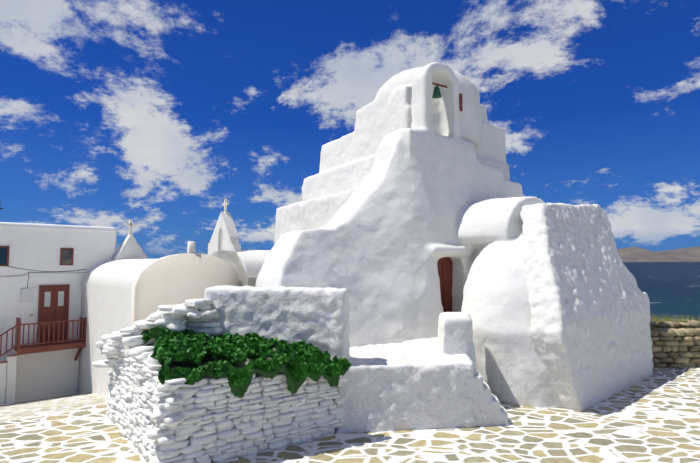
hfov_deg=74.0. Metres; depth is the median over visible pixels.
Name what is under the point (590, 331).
rough church walls
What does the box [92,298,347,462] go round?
planter dry stone walls
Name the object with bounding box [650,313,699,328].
sea wall grass
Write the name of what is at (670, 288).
sea
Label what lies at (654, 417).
plaza ground
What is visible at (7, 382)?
house stair masonry
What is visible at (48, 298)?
house door lights
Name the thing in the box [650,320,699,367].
dry stone wall
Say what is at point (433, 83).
bell bracket
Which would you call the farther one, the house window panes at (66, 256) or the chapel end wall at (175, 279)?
the house window panes at (66, 256)
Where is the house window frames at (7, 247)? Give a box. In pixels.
[0,246,73,265]
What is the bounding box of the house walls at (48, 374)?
[0,222,116,402]
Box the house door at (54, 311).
[37,284,69,342]
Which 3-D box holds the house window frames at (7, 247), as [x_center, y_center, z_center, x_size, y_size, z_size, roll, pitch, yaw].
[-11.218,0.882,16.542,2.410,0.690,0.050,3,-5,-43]
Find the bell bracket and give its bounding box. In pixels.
[432,82,446,87]
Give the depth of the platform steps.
7.96 m
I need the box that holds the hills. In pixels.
[617,246,699,261]
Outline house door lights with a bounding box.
[44,291,63,306]
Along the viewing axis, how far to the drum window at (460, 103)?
13.16 m
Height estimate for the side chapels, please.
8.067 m
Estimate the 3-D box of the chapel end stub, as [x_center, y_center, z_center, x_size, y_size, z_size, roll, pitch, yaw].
[-4.903,0.568,14.365,0.200,0.520,0.200,3,-5,-43]
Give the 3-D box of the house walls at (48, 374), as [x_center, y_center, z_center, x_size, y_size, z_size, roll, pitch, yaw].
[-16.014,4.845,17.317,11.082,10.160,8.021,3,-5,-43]
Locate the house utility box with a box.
[21,288,33,301]
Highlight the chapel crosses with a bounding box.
[124,199,228,234]
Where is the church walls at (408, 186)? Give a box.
[255,62,562,407]
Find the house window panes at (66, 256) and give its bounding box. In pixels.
[0,248,71,264]
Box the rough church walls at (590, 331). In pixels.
[204,203,652,432]
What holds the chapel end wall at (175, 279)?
on the side chapels
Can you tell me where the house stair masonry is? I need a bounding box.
[0,351,16,405]
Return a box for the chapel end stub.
[187,241,195,252]
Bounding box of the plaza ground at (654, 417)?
[0,367,699,462]
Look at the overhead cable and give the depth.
16.05 m
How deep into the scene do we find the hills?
5566.47 m
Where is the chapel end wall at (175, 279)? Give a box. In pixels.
[131,253,239,325]
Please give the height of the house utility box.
0.470 m
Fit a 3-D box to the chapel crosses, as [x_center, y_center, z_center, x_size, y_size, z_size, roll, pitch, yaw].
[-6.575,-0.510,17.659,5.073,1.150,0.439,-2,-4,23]
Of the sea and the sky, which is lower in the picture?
the sea
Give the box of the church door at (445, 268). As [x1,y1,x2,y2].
[437,257,452,311]
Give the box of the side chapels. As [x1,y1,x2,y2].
[78,212,269,393]
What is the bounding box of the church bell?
[432,85,441,98]
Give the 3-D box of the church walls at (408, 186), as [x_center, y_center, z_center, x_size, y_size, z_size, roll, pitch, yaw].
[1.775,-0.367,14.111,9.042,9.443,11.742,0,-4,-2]
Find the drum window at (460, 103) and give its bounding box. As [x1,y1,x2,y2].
[459,93,462,110]
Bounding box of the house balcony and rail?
[0,317,86,362]
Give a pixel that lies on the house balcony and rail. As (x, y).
(43, 346)
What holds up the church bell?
hanging from the bell bracket
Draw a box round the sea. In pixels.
[623,262,699,321]
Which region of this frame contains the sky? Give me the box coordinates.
[0,0,699,258]
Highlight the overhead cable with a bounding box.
[0,264,85,271]
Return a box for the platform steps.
[461,369,507,426]
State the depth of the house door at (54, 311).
16.84 m

